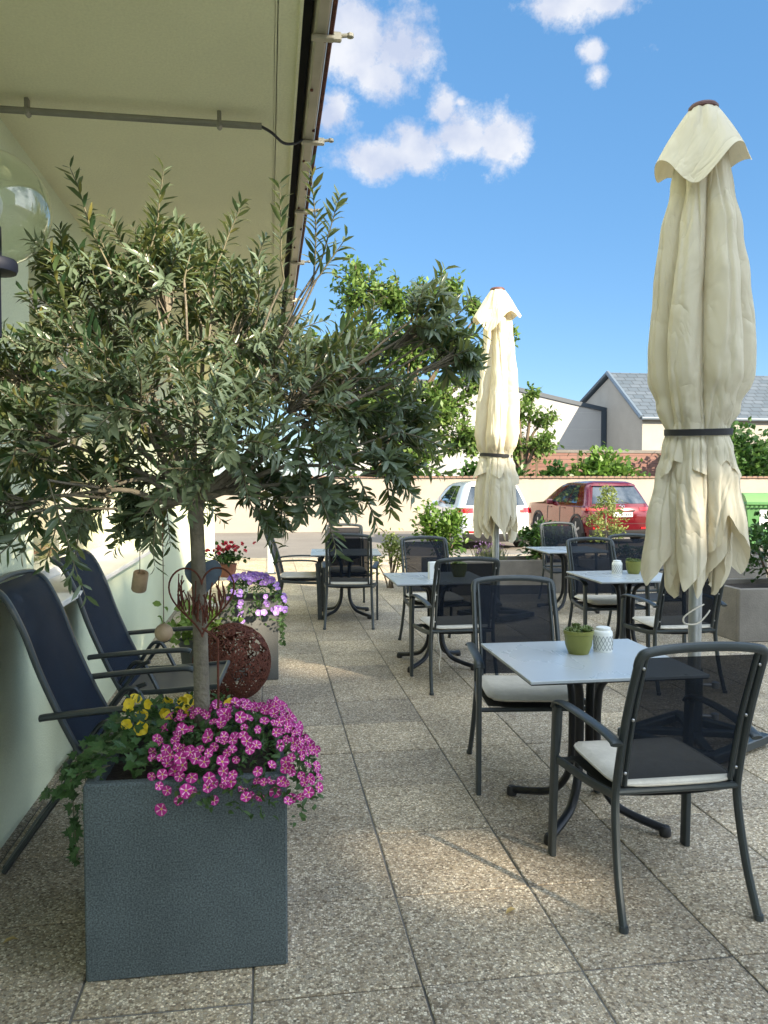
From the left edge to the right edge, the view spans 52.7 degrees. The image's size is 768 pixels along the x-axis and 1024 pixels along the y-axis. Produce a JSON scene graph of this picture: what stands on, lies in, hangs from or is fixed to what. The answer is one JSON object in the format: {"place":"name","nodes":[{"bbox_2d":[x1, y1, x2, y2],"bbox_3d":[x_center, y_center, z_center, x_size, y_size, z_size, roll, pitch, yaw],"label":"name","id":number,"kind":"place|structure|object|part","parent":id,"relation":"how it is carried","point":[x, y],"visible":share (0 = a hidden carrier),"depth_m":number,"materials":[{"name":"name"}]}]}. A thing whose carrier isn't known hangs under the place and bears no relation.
{"place":"outdoors","nodes":[
{"label":"outdoors","id":0,"kind":"place"},
{"bbox_2d":[0,553,767,1023],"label":"terrace paving","id":1,"kind":"structure","parent":0,"point":[348,936],"depth_m":2.91,"materials":[{"name":"grey concrete"}]},
{"bbox_2d":[3,936,17,942],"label":"dry leaf","id":2,"kind":"object","parent":1,"relation":"on","point":[9,938],"visible":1,"depth_m":2.52,"materials":[{"name":"brown plant"}]},
{"bbox_2d":[0,569,216,873],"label":"recliner chair","id":3,"kind":"object","parent":1,"relation":"on","point":[80,707],"visible":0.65,"depth_m":3.14,"materials":[{"name":"blue fabric"}]},
{"bbox_2d":[49,549,229,771],"bbox_3d":[-1.309,0.764,4.263,0.862,1.118,0.648,0,2,-5],"label":"recliner chair","id":4,"kind":"object","parent":1,"relation":"on","point":[110,634],"visible":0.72,"depth_m":4.18,"materials":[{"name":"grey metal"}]},
{"bbox_2d":[0,0,353,848],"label":"terrace building","id":5,"kind":"structure","parent":1,"relation":"on","point":[264,62],"depth_m":3.37,"materials":[{"name":"paint"}]},
{"bbox_2d":[0,149,51,337],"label":"globe lamp","id":6,"kind":"object","parent":5,"relation":"attached to","point":[8,267],"visible":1,"depth_m":2.33,"materials":[{"name":"clear glass"}]},
{"bbox_2d":[29,292,113,578],"bbox_3d":[-2.056,-0.424,4.949,0.090,1.590,2.780,0,2,-8],"label":"window","id":7,"kind":"structure","parent":5,"relation":"in","point":[98,548],"depth_m":4.95,"materials":[{"name":"white glass"}]},
{"bbox_2d":[0,97,304,145],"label":"conduit","id":8,"kind":"object","parent":5,"relation":"attached to","point":[28,111],"visible":1,"depth_m":3.10,"materials":[{"name":"grey metal"}]},
{"bbox_2d":[83,719,287,981],"bbox_3d":[-0.639,1.095,2.646,0.600,0.600,0.600,0,2,-8],"label":"square planter","id":9,"kind":"object","parent":1,"relation":"on","point":[192,886],"visible":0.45,"depth_m":2.35,"materials":[{"name":"concrete"}]},
{"bbox_2d":[39,695,220,867],"bbox_3d":[-0.807,0.899,2.581,0.552,0.452,0.543,0,2,-8],"label":"ivy","id":10,"kind":"object","parent":9,"relation":"on","point":[74,774],"visible":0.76,"depth_m":2.46,"materials":[{"name":"green plant"}]},
{"bbox_2d":[119,688,231,740],"bbox_3d":[-0.729,0.732,2.738,0.410,0.187,0.363,0,2,-8],"label":"yellow petunia","id":11,"kind":"object","parent":9,"relation":"on","point":[185,702],"visible":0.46,"depth_m":2.73,"materials":[{"name":"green plant"}]},
{"bbox_2d":[168,560,234,755],"bbox_3d":[-0.606,0.500,2.606,0.216,0.671,0.122,0,2,-8],"label":"heart stake","id":12,"kind":"object","parent":9,"relation":"on","point":[214,569],"visible":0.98,"depth_m":2.56,"materials":[{"name":"metal"}]},
{"bbox_2d":[144,696,323,826],"bbox_3d":[-0.487,0.790,2.582,0.570,0.301,0.628,0,2,-8],"label":"petunia plant","id":13,"kind":"object","parent":9,"relation":"in","point":[268,714],"visible":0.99,"depth_m":2.41,"materials":[{"name":"pink plant"}]},
{"bbox_2d":[0,153,491,755],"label":"olive tree","id":14,"kind":"object","parent":9,"relation":"on","point":[332,375],"visible":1,"depth_m":2.49,"materials":[{"name":"green plant"}]},
{"bbox_2d":[131,548,148,592],"bbox_3d":[-0.839,0.084,2.661,0.051,0.391,0.071,-2,3,-37],"label":"wooden tube","id":15,"kind":"object","parent":14,"relation":"hanging from","point":[139,581],"visible":0.98,"depth_m":2.65,"materials":[{"name":"brown wood"}]},
{"bbox_2d":[154,511,172,641],"bbox_3d":[-0.726,0.213,2.551,0.060,0.430,0.060,0,2,-8],"label":"wooden ball","id":16,"kind":"object","parent":14,"relation":"hanging from","point":[163,632],"visible":1,"depth_m":2.54,"materials":[{"name":"brown wood"}]},
{"bbox_2d":[153,585,243,663],"bbox_3d":[-1.374,0.909,5.780,0.667,0.719,0.583,-1,2,-18],"label":"leafy pot plant","id":17,"kind":"object","parent":1,"relation":"on","point":[185,639],"visible":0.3,"depth_m":5.72,"materials":[{"name":"green plant"}]},
{"bbox_2d":[207,577,247,614],"bbox_3d":[-1.590,0.919,7.895,0.400,0.529,0.370,0,2,-8],"label":"plant stand","id":18,"kind":"object","parent":1,"relation":"on","point":[223,578],"visible":0.04,"depth_m":7.74,"materials":[{"name":"white paint"}]},
{"bbox_2d":[205,540,255,576],"bbox_3d":[-1.559,0.465,7.855,0.522,0.380,0.528,0,2,-8],"label":"geranium","id":19,"kind":"object","parent":18,"relation":"on","point":[226,558],"visible":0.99,"depth_m":7.80,"materials":[{"name":"plant"}]},
{"bbox_2d":[192,623,270,701],"bbox_3d":[-1.035,1.022,5.280,0.529,0.531,0.530,0,2,-8],"label":"filigree ball","id":20,"kind":"object","parent":1,"relation":"on","point":[260,671],"visible":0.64,"depth_m":5.13,"materials":[{"name":"metal"}]},
{"bbox_2d":[220,593,278,681],"bbox_3d":[-1.040,0.959,6.026,0.430,0.600,0.430,0,2,-8],"label":"tall planter","id":21,"kind":"object","parent":1,"relation":"on","point":[269,632],"visible":0.47,"depth_m":5.83,"materials":[{"name":"grey stone"}]},
{"bbox_2d":[226,571,288,645],"bbox_3d":[-0.974,0.735,5.960,0.491,0.547,0.559,0,2,-8],"label":"purple petunia","id":22,"kind":"object","parent":21,"relation":"in","point":[261,579],"visible":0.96,"depth_m":5.83,"materials":[{"name":"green plant"}]},
{"bbox_2d":[265,498,275,573],"bbox_3d":[-1.831,0.199,12.484,0.180,1.600,0.140,0,2,-8],"label":"grey post","id":23,"kind":"object","parent":1,"relation":"on","point":[270,568],"visible":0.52,"depth_m":12.47,"materials":[{"name":"paint"}]},
{"bbox_2d":[263,530,322,619],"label":"patio chair","id":24,"kind":"object","parent":1,"relation":"on","point":[318,580],"visible":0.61,"depth_m":8.39,"materials":[{"name":"grey metal"}]},
{"bbox_2d":[280,572,320,578],"bbox_3d":[-0.930,0.706,8.647,0.456,0.044,0.466,0,2,-2],"label":"seat cushion","id":25,"kind":"object","parent":24,"relation":"on","point":[298,575],"visible":0.84,"depth_m":8.47,"materials":[{"name":"fabric"}]},
{"bbox_2d":[311,549,381,619],"bbox_3d":[-0.432,0.797,8.669,0.760,0.710,0.730,0,2,-4],"label":"bistro table","id":26,"kind":"object","parent":1,"relation":"on","point":[321,553],"visible":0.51,"depth_m":8.60,"materials":[{"name":"metal"}]},
{"bbox_2d":[321,523,372,606],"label":"patio chair","id":27,"kind":"object","parent":1,"relation":"on","point":[359,530],"visible":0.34,"depth_m":9.52,"materials":[{"name":"grey metal"}]},
{"bbox_2d":[321,533,378,629],"bbox_3d":[-0.356,0.691,8.059,0.607,0.985,0.651,0,2,0],"label":"patio chair","id":28,"kind":"object","parent":1,"relation":"on","point":[356,552],"visible":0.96,"depth_m":7.87,"materials":[{"name":"grey metal"}]},
{"bbox_2d":[328,577,369,584],"bbox_3d":[-0.355,0.726,8.136,0.466,0.044,0.456,0,2,2],"label":"seat cushion","id":29,"kind":"object","parent":28,"relation":"on","point":[349,583],"visible":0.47,"depth_m":7.92,"materials":[{"name":"fabric"}]},
{"bbox_2d":[369,528,409,587],"bbox_3d":[0.085,0.660,10.957,0.662,0.889,0.565,1,2,15],"label":"flowering bush","id":30,"kind":"object","parent":1,"relation":"on","point":[391,549],"visible":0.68,"depth_m":10.87,"materials":[{"name":"green plant"}]},
{"bbox_2d":[383,572,473,672],"bbox_3d":[0.421,0.890,6.361,0.760,0.710,0.730,0,2,-8],"label":"bistro table","id":31,"kind":"object","parent":1,"relation":"on","point":[421,579],"visible":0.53,"depth_m":6.29,"materials":[{"name":"metal"}]},
{"bbox_2d":[428,561,437,578],"bbox_3d":[0.405,0.474,6.251,0.100,0.150,0.035,-1,2,-20],"label":"menu holder","id":32,"kind":"object","parent":31,"relation":"on","point":[431,569],"visible":0.38,"depth_m":6.23,"materials":[{"name":"white ceramic"}]},
{"bbox_2d":[451,561,466,563],"bbox_3d":[0.620,0.469,6.406,0.145,0.148,0.143,1,2,23],"label":"succulent pot","id":33,"kind":"object","parent":31,"relation":"on","point":[458,562],"visible":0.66,"depth_m":6.38,"materials":[{"name":"green ceramic"}]},
{"bbox_2d":[398,536,472,651],"bbox_3d":[0.444,0.729,7.107,0.607,0.985,0.651,-1,2,-13],"label":"patio chair","id":34,"kind":"object","parent":1,"relation":"on","point":[417,556],"visible":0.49,"depth_m":7.30,"materials":[{"name":"grey metal"}]},
{"bbox_2d":[406,592,435,601],"bbox_3d":[0.460,0.770,7.035,0.466,0.044,0.456,0,2,-11],"label":"seat cushion","id":35,"kind":"object","parent":34,"relation":"on","point":[424,595],"visible":0.18,"depth_m":7.00,"materials":[{"name":"fabric"}]},
{"bbox_2d":[410,556,499,695],"bbox_3d":[0.540,0.786,5.697,0.607,0.985,0.651,0,2,-8],"label":"patio chair","id":36,"kind":"object","parent":1,"relation":"on","point":[452,604],"visible":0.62,"depth_m":5.48,"materials":[{"name":"grey metal"}]},
{"bbox_2d":[420,616,478,629],"bbox_3d":[0.526,0.821,5.772,0.466,0.044,0.456,0,2,-12],"label":"seat cushion","id":37,"kind":"object","parent":36,"relation":"on","point":[426,620],"visible":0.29,"depth_m":5.57,"materials":[{"name":"fabric"}]},
{"bbox_2d":[438,629,440,672],"bbox_3d":[0.392,0.988,5.523,0.023,0.303,0.052,0,2,-8],"label":"cushion string","id":38,"kind":"object","parent":37,"relation":"hanging from","point":[440,652],"visible":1,"depth_m":5.50,"materials":[{"name":"fabric"}]},
{"bbox_2d":[424,556,567,592],"bbox_3d":[1.794,0.851,10.570,2.500,0.450,0.600,0,2,-8],"label":"concrete trough","id":39,"kind":"object","parent":1,"relation":"on","point":[515,565],"visible":0.04,"depth_m":10.28,"materials":[{"name":"concrete"}]},
{"bbox_2d":[410,498,472,556],"bbox_3d":[0.751,0.280,10.387,0.878,0.938,0.697,0,2,-8],"label":"laurel bush","id":40,"kind":"object","parent":39,"relation":"on","point":[443,526],"visible":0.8,"depth_m":10.28,"materials":[{"name":"green plant"}]},
{"bbox_2d":[470,541,508,559],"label":"lavender","id":41,"kind":"object","parent":39,"relation":"on","point":[481,552],"visible":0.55,"depth_m":10.39,"materials":[{"name":"purple plant"}]},
{"bbox_2d":[516,515,557,559],"bbox_3d":[2.167,0.391,10.526,0.815,0.707,0.795,-2,3,-43],"label":"laurel bush","id":42,"kind":"object","parent":39,"relation":"on","point":[532,536],"visible":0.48,"depth_m":10.52,"materials":[{"name":"green plant"}]},
{"bbox_2d":[473,287,520,584],"bbox_3d":[1.224,-0.642,8.453,0.600,3.563,0.600,-2,3,-39],"label":"parasol","id":43,"kind":"object","parent":1,"relation":"on","point":[496,433],"visible":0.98,"depth_m":8.28,"materials":[{"name":"fabric"}]},
{"bbox_2d":[506,907,514,913],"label":"dry leaf","id":44,"kind":"object","parent":1,"relation":"on","point":[509,909],"visible":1,"depth_m":2.69,"materials":[{"name":"beige plant"}]},
{"bbox_2d":[465,575,599,795],"bbox_3d":[0.727,0.854,4.017,0.607,0.985,0.651,0,2,-2],"label":"patio chair","id":45,"kind":"object","parent":1,"relation":"on","point":[515,613],"visible":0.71,"depth_m":4.21,"materials":[{"name":"grey metal"}]},
{"bbox_2d":[482,675,567,701],"bbox_3d":[0.728,0.895,3.944,0.466,0.044,0.456,0,2,0],"label":"seat cushion","id":46,"kind":"object","parent":45,"relation":"on","point":[504,688],"visible":0.69,"depth_m":3.82,"materials":[{"name":"fabric"}]},
{"bbox_2d":[526,546,599,613],"bbox_3d":[2.129,0.784,8.988,0.760,0.710,0.730,0,2,-8],"label":"bistro table","id":47,"kind":"object","parent":1,"relation":"on","point":[560,551],"visible":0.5,"depth_m":8.93,"materials":[{"name":"metal"}]},
{"bbox_2d":[539,522,597,594],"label":"patio chair","id":48,"kind":"object","parent":1,"relation":"on","point":[553,536],"visible":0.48,"depth_m":9.84,"materials":[{"name":"grey metal"}]},
{"bbox_2d":[481,639,670,845],"bbox_3d":[0.900,1.006,3.483,0.760,0.710,0.730,0,2,-8],"label":"bistro table","id":49,"kind":"object","parent":1,"relation":"on","point":[541,663],"visible":0.71,"depth_m":3.42,"materials":[{"name":"laminate"}]},
{"bbox_2d":[563,623,593,654],"bbox_3d":[0.893,0.584,3.554,0.145,0.148,0.143,-1,3,-31],"label":"succulent pot","id":50,"kind":"object","parent":49,"relation":"on","point":[578,637],"visible":1,"depth_m":3.51,"materials":[{"name":"green ceramic"}]},
{"bbox_2d":[593,626,612,652],"bbox_3d":[1.016,0.593,3.600,0.089,0.126,0.089,0,2,-8],"label":"tealight lantern","id":51,"kind":"object","parent":49,"relation":"on","point":[602,639],"visible":0.99,"depth_m":3.56,"materials":[{"name":"white ceramic"}]},
{"bbox_2d":[564,537,649,647],"bbox_3d":[1.956,0.736,6.947,0.607,0.985,0.651,0,2,-8],"label":"patio chair","id":52,"kind":"object","parent":1,"relation":"on","point":[593,557],"visible":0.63,"depth_m":7.12,"materials":[{"name":"grey metal"}]},
{"bbox_2d":[574,594,637,604],"bbox_3d":[1.966,0.777,6.875,0.466,0.044,0.456,0,2,-6],"label":"seat cushion","id":53,"kind":"object","parent":52,"relation":"on","point":[602,599],"visible":0.73,"depth_m":6.76,"materials":[{"name":"fabric"}]},
{"bbox_2d":[566,570,662,642],"bbox_3d":[2.020,0.885,6.487,0.760,0.710,0.730,0,2,-8],"label":"bistro table","id":54,"kind":"object","parent":1,"relation":"on","point":[616,581],"visible":0.5,"depth_m":6.44,"materials":[{"name":"metal"}]},
{"bbox_2d":[612,560,622,573],"bbox_3d":[1.985,0.472,6.607,0.089,0.126,0.089,1,3,24],"label":"tealight lantern","id":55,"kind":"object","parent":54,"relation":"on","point":[617,566],"visible":0.96,"depth_m":6.57,"materials":[{"name":"white ceramic"}]},
{"bbox_2d":[625,558,640,573],"bbox_3d":[2.128,0.461,6.608,0.143,0.148,0.145,-1,2,-16],"label":"succulent pot","id":56,"kind":"object","parent":54,"relation":"on","point":[633,565],"visible":0.96,"depth_m":6.56,"materials":[{"name":"green ceramic"}]},
{"bbox_2d":[606,533,685,642],"bbox_3d":[2.463,0.716,7.427,0.607,0.985,0.651,0,2,-4],"label":"patio chair","id":57,"kind":"object","parent":1,"relation":"on","point":[628,548],"visible":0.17,"depth_m":7.64,"materials":[{"name":"grey metal"}]},
{"bbox_2d":[548,641,767,934],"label":"patio chair","id":58,"kind":"object","parent":1,"relation":"on","point":[688,716],"visible":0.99,"depth_m":2.66,"materials":[{"name":"grey metal"}]},
{"bbox_2d":[574,740,727,786],"bbox_3d":[0.993,0.936,2.922,0.466,0.044,0.456,0,2,-8],"label":"seat cushion","id":59,"kind":"object","parent":58,"relation":"on","point":[599,756],"visible":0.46,"depth_m":2.78,"materials":[{"name":"fabric"}]},
{"bbox_2d":[619,569,726,655],"bbox_3d":[2.142,0.786,5.692,0.607,0.985,0.651,0,2,-6],"label":"patio chair","id":60,"kind":"object","parent":1,"relation":"on","point":[670,610],"visible":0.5,"depth_m":5.53,"materials":[{"name":"grey metal"}]},
{"bbox_2d":[632,616,710,629],"bbox_3d":[2.132,0.821,5.768,0.466,0.044,0.456,0,2,-7],"label":"seat cushion","id":61,"kind":"object","parent":60,"relation":"on","point":[647,620],"visible":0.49,"depth_m":5.61,"materials":[{"name":"fabric"}]},
{"bbox_2d":[617,100,767,751],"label":"parasol","id":62,"kind":"object","parent":1,"relation":"on","point":[702,349],"visible":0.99,"depth_m":4.21,"materials":[{"name":"fabric"}]},
{"bbox_2d":[626,554,766,589],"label":"concrete trough","id":63,"kind":"object","parent":1,"relation":"on","point":[733,573],"visible":0.06,"depth_m":10.75,"materials":[{"name":"concrete"}]},
{"bbox_2d":[582,484,629,542],"bbox_3d":[3.071,0.136,10.704,0.574,1.072,0.548,-1,2,-19],"label":"potted tree","id":64,"kind":"object","parent":63,"relation":"on","point":[608,498],"visible":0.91,"depth_m":10.64,"materials":[{"name":"green plant"}]},
{"bbox_2d":[713,578,767,641],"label":"concrete trough","id":65,"kind":"object","parent":1,"relation":"on","point":[743,615],"visible":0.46,"depth_m":7.22,"materials":[{"name":"concrete"}]},
{"bbox_2d":[743,510,767,582],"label":"dark bush","id":66,"kind":"object","parent":65,"relation":"on","point":[758,534],"visible":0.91,"depth_m":7.66,"materials":[{"name":"green plant"}]},
{"bbox_2d":[213,531,767,563],"bbox_3d":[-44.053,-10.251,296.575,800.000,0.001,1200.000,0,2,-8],"label":"ground","id":67,"kind":"structure","parent":0,"point":[301,543],"depth_m":20.71,"materials":[{"name":"concrete"}]},
{"bbox_2d":[346,466,455,475],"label":"hedge shrub","id":68,"kind":"object","parent":67,"relation":"on","point":[420,470],"visible":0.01,"depth_m":28.70,"materials":[{"name":"green plant"}]},
{"bbox_2d":[304,252,520,473],"bbox_3d":[0.859,-4.487,29.224,8.839,10.170,3.630,0,2,-8],"label":"leafy tree","id":69,"kind":"object","parent":67,"relation":"on","point":[393,302],"visible":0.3,"depth_m":28.91,"materials":[{"name":"green plant"}]},
{"bbox_2d":[335,379,606,475],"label":"white building","id":70,"kind":"structure","parent":67,"relation":"on","point":[581,426],"depth_m":46.52,"materials":[{"name":"white paint"}]},
{"bbox_2d":[424,481,530,547],"bbox_3d":[2.360,0.001,20.813,2.150,1.670,4.478,0,2,-9],"label":"parked car","id":71,"kind":"object","parent":67,"relation":"on","point":[460,494],"visible":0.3,"depth_m":18.85,"materials":[{"name":"white paint"}]},
{"bbox_3d":[1.651,-0.458,20.282,0.175,0.470,1.392,0,2,-9],"label":"side window","id":72,"kind":"part","parent":71,"relation":"part of","materials":[{"name":"black glass"}]},
{"bbox_3d":[1.778,-0.428,19.521,0.175,0.470,0.576,0,2,-9],"label":"side window","id":73,"kind":"part","parent":71,"relation":"part of","materials":[{"name":"black glass"}]},
{"bbox_3d":[2.691,-0.389,18.807,1.488,0.450,0.279,0,2,-9],"label":"rear window","id":74,"kind":"part","parent":71,"relation":"part of","materials":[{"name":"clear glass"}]},
{"bbox_2d":[452,455,535,475],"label":"hedge shrub","id":75,"kind":"object","parent":67,"relation":"on","point":[465,471],"visible":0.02,"depth_m":28.65,"materials":[{"name":"green plant"}]},
{"bbox_2d":[512,330,564,475],"bbox_3d":[5.470,-3.857,30.368,3.416,8.822,1.977,0,2,-8],"label":"leafy tree","id":76,"kind":"object","parent":67,"relation":"on","point":[532,445],"visible":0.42,"depth_m":30.42,"materials":[{"name":"green plant"}]},
{"bbox_2d":[537,451,578,475],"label":"hedge shrub","id":77,"kind":"object","parent":67,"relation":"on","point":[553,470],"visible":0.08,"depth_m":28.66,"materials":[{"name":"green plant"}]},
{"bbox_2d":[514,450,660,475],"bbox_3d":[10.779,-1.134,32.928,13.100,2.960,0.155,0,2,-8],"label":"board fence","id":78,"kind":"object","parent":67,"relation":"on","point":[649,462],"visible":0.15,"depth_m":32.55,"materials":[{"name":"brown wood"}]},
{"bbox_2d":[529,481,647,542],"bbox_3d":[5.755,-0.057,22.254,2.176,1.670,4.580,0,2,-10],"label":"parked car","id":79,"kind":"object","parent":67,"relation":"on","point":[571,502],"visible":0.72,"depth_m":20.45,"materials":[{"name":"red paint"}]},
{"bbox_3d":[5.029,-0.519,21.792,0.178,0.470,1.311,0,2,-10],"label":"side window","id":80,"kind":"part","parent":79,"relation":"part of","materials":[{"name":"black glass"}]},
{"bbox_3d":[5.179,-0.486,20.978,0.178,0.470,0.582,0,2,-10],"label":"side window","id":81,"kind":"part","parent":79,"relation":"part of","materials":[{"name":"black glass"}]},
{"bbox_3d":[6.107,-0.450,20.329,1.510,0.450,0.443,0,2,-10],"label":"rear window","id":82,"kind":"part","parent":79,"relation":"part of","materials":[{"name":"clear glass"}]},
{"bbox_2d":[564,441,650,475],"bbox_3d":[8.400,-1.071,29.464,3.458,3.298,3.351,1,3,29],"label":"hedge shrub","id":83,"kind":"object","parent":67,"relation":"on","point":[594,463],"visible":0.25,"depth_m":29.11,"materials":[{"name":"green plant"}]},
{"bbox_2d":[730,416,767,475],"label":"hedge shrub","id":84,"kind":"object","parent":67,"relation":"on","point":[751,459],"visible":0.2,"depth_m":30.53,"materials":[{"name":"green plant"}]},
{"bbox_2d":[741,493,767,554],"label":"waste container","id":85,"kind":"object","parent":67,"relation":"on","point":[754,502],"visible":0.43,"depth_m":17.18,"materials":[{"name":"green plastic"}]},
{"bbox_2d":[214,476,767,532],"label":"garden wall","id":86,"kind":"structure","parent":0,"point":[537,488],"depth_m":25.80,"materials":[{"name":"paint"}]},
{"bbox_2d":[214,0,767,476],"label":"sky","id":87,"kind":"structure","parent":0,"point":[516,145],"materials":[{"name":"blue"}]},
{"bbox_2d":[580,371,767,449],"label":"gable house","id":88,"kind":"structure","parent":0,"point":[627,401],"depth_m":44.48,"materials":[{"name":"paint"}]}
]}

